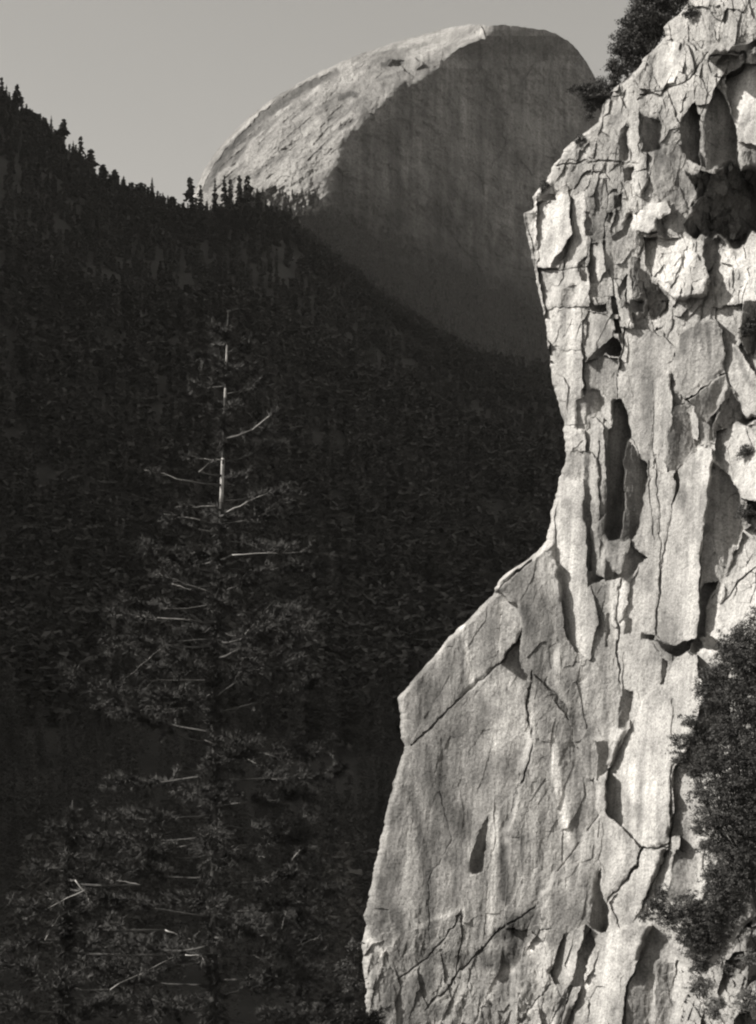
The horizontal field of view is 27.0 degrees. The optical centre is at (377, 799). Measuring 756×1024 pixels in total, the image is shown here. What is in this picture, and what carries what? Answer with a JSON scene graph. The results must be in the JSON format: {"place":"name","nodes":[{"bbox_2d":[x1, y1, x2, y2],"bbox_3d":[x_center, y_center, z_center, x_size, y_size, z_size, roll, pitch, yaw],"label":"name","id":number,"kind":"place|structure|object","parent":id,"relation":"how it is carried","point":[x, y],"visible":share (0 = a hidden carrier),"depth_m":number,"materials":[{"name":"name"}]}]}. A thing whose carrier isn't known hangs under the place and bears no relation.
{"place":"outdoors","nodes":[
{"label":"outdoors","id":0,"kind":"place"},
{"bbox_2d":[0,106,565,1023],"bbox_3d":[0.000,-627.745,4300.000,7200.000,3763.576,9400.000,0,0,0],"label":"terrain","id":1,"kind":"structure","parent":0,"point":[152,768],"depth_m":722.50,"materials":[{"name":"black plant"}]},
{"bbox_2d":[0,77,4,92],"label":"conifer tree","id":2,"kind":"object","parent":1,"relation":"on","point":[1,82],"visible":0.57,"depth_m":1799.06,"materials":[{"name":"black plant"}]},
{"bbox_2d":[11,84,23,107],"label":"conifer tree","id":3,"kind":"object","parent":1,"relation":"on","point":[16,91],"visible":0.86,"depth_m":1798.30,"materials":[{"name":"black plant"}]},
{"bbox_2d":[44,117,49,131],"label":"conifer tree","id":4,"kind":"object","parent":1,"relation":"on","point":[47,124],"visible":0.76,"depth_m":1799.71,"materials":[{"name":"black plant"}]},
{"bbox_2d":[48,116,54,133],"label":"conifer tree","id":5,"kind":"object","parent":1,"relation":"on","point":[50,130],"visible":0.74,"depth_m":1799.07,"materials":[{"name":"black plant"}]},
{"bbox_2d":[58,119,70,138],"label":"conifer tree","id":6,"kind":"object","parent":1,"relation":"on","point":[63,130],"visible":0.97,"depth_m":1798.02,"materials":[{"name":"black plant"}]},
{"bbox_2d":[77,136,86,157],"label":"conifer tree","id":7,"kind":"object","parent":1,"relation":"on","point":[80,143],"visible":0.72,"depth_m":1798.58,"materials":[{"name":"black plant"}]},
{"bbox_2d":[86,149,100,167],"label":"conifer tree","id":8,"kind":"object","parent":1,"relation":"on","point":[90,154],"visible":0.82,"depth_m":1798.16,"materials":[{"name":"black plant"}]},
{"bbox_2d":[98,164,108,177],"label":"conifer tree","id":9,"kind":"object","parent":1,"relation":"on","point":[102,166],"visible":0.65,"depth_m":1798.17,"materials":[{"name":"black plant"}]},
{"bbox_2d":[0,800,208,1023],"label":"pine tree","id":10,"kind":"object","parent":1,"relation":"on","point":[65,1012],"visible":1,"depth_m":51.82,"materials":[{"name":"black plant"}]},
{"bbox_2d":[111,169,119,179],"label":"conifer tree","id":11,"kind":"object","parent":1,"relation":"on","point":[115,172],"visible":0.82,"depth_m":1797.98,"materials":[{"name":"black plant"}]},
{"bbox_2d":[169,196,177,203],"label":"conifer tree","id":12,"kind":"object","parent":1,"relation":"on","point":[172,198],"visible":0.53,"depth_m":1796.92,"materials":[{"name":"black plant"}]},
{"bbox_2d":[183,177,197,202],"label":"conifer tree","id":13,"kind":"object","parent":1,"relation":"on","point":[189,193],"visible":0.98,"depth_m":1797.46,"materials":[{"name":"black plant"}]},
{"bbox_2d":[197,185,204,207],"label":"conifer tree","id":14,"kind":"object","parent":1,"relation":"on","point":[200,199],"visible":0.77,"depth_m":1799.16,"materials":[{"name":"black plant"}]},
{"bbox_2d":[211,178,218,210],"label":"conifer tree","id":15,"kind":"object","parent":1,"relation":"on","point":[215,196],"visible":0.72,"depth_m":1799.01,"materials":[{"name":"black plant"}]},
{"bbox_2d":[44,317,390,1023],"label":"pine tree","id":16,"kind":"object","parent":1,"relation":"on","point":[212,842],"visible":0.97,"depth_m":59.53,"materials":[{"name":"black plant"}]},
{"bbox_2d":[220,175,227,205],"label":"conifer tree","id":17,"kind":"object","parent":1,"relation":"on","point":[223,196],"visible":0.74,"depth_m":1799.05,"materials":[{"name":"black plant"}]},
{"bbox_2d":[227,179,233,209],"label":"conifer tree","id":18,"kind":"object","parent":1,"relation":"on","point":[230,194],"visible":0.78,"depth_m":1798.73,"materials":[{"name":"black plant"}]},
{"bbox_2d":[234,175,244,203],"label":"conifer tree","id":19,"kind":"object","parent":1,"relation":"on","point":[239,190],"visible":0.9,"depth_m":1798.45,"materials":[{"name":"black plant"}]},
{"bbox_2d":[240,175,255,202],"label":"conifer tree","id":20,"kind":"object","parent":1,"relation":"on","point":[248,188],"visible":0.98,"depth_m":1798.23,"materials":[{"name":"black plant"}]},
{"bbox_2d":[253,192,263,205],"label":"conifer tree","id":21,"kind":"object","parent":1,"relation":"on","point":[258,198],"visible":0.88,"depth_m":1797.82,"materials":[{"name":"black plant"}]},
{"bbox_2d":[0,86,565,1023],"bbox_3d":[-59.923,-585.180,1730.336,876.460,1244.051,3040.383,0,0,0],"label":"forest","id":22,"kind":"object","parent":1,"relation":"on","point":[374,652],"visible":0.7,"depth_m":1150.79,"materials":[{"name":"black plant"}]},
{"bbox_2d":[254,824,361,1023],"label":"pine tree","id":23,"kind":"object","parent":1,"relation":"on","point":[302,992],"visible":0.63,"depth_m":65.81,"materials":[{"name":"black plant"}]},
{"bbox_2d":[0,0,685,207],"label":"sky","id":24,"kind":"structure","parent":0,"point":[155,88],"materials":[{"name":"grey"}]},
{"bbox_2d":[193,24,600,369],"bbox_3d":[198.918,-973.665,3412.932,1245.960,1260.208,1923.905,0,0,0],"label":"dome","id":25,"kind":"structure","parent":0,"point":[454,142],"depth_m":3128.91,"materials":[{"name":"stone"}]},
{"bbox_2d":[361,0,755,1023],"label":"cliff","id":26,"kind":"structure","parent":0,"point":[539,840],"depth_m":147.95,"materials":[{"name":"stone"}]},
{"bbox_2d":[333,937,368,1021],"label":"pine tree","id":27,"kind":"object","parent":26,"relation":"on","point":[351,984],"visible":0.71,"depth_m":119.68,"materials":[{"name":"black plant"}]},
{"bbox_2d":[539,179,549,190],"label":"shrub","id":28,"kind":"object","parent":26,"relation":"on","point":[545,184],"visible":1,"depth_m":155.56,"materials":[{"name":"grey plant"}]},
{"bbox_2d":[571,134,586,146],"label":"shrub","id":29,"kind":"object","parent":26,"relation":"on","point":[579,140],"visible":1,"depth_m":154.60,"materials":[{"name":"grey plant"}]},
{"bbox_2d":[565,74,622,122],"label":"shrub","id":30,"kind":"object","parent":26,"relation":"on","point":[597,94],"visible":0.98,"depth_m":155.46,"materials":[{"name":"black plant"}]},
{"bbox_2d":[600,0,688,78],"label":"oak tree","id":31,"kind":"object","parent":26,"relation":"on","point":[627,49],"visible":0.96,"depth_m":153.83,"materials":[{"name":"black plant"}]},
{"bbox_2d":[679,1,698,20],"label":"shrub","id":32,"kind":"object","parent":26,"relation":"on","point":[687,13],"visible":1,"depth_m":148.42,"materials":[{"name":"grey plant"}]},
{"bbox_2d":[636,875,755,977],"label":"oak tree","id":33,"kind":"object","parent":26,"relation":"on","point":[694,909],"visible":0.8,"depth_m":134.67,"materials":[{"name":"black plant"}]},
{"bbox_2d":[682,973,713,998],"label":"brush","id":34,"kind":"object","parent":26,"relation":"on","point":[699,985],"visible":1,"depth_m":132.72,"materials":[{"name":"grey plant"}]},
{"bbox_2d":[665,606,755,908],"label":"oak tree","id":35,"kind":"object","parent":26,"relation":"on","point":[740,854],"visible":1,"depth_m":131.52,"materials":[{"name":"black plant"}]},
{"bbox_2d":[697,995,727,1020],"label":"brush","id":36,"kind":"object","parent":26,"relation":"on","point":[709,1008],"visible":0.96,"depth_m":130.60,"materials":[{"name":"grey plant"}]},
{"bbox_2d":[712,223,728,234],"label":"shrub","id":37,"kind":"object","parent":26,"relation":"on","point":[721,228],"visible":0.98,"depth_m":148.66,"materials":[{"name":"black plant"}]},
{"bbox_2d":[713,957,739,978],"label":"brush","id":38,"kind":"object","parent":26,"relation":"on","point":[726,967],"visible":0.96,"depth_m":133.24,"materials":[{"name":"grey plant"}]},
{"bbox_2d":[728,985,755,1017],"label":"brush","id":39,"kind":"object","parent":26,"relation":"on","point":[740,996],"visible":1,"depth_m":128.45,"materials":[{"name":"grey plant"}]},
{"bbox_2d":[733,498,755,523],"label":"shrub","id":40,"kind":"object","parent":26,"relation":"on","point":[750,508],"visible":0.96,"depth_m":138.12,"materials":[{"name":"black plant"}]},
{"bbox_2d":[735,443,754,460],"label":"shrub","id":41,"kind":"object","parent":26,"relation":"on","point":[741,453],"visible":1,"depth_m":137.69,"materials":[{"name":"grey plant"}]},
{"bbox_2d":[735,947,755,971],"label":"brush","id":42,"kind":"object","parent":26,"relation":"on","point":[746,961],"visible":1,"depth_m":128.63,"materials":[{"name":"grey plant"}]},
{"bbox_2d":[735,316,755,336],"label":"shrub","id":43,"kind":"object","parent":26,"relation":"on","point":[748,326],"visible":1,"depth_m":138.66,"materials":[{"name":"black plant"}]}
]}

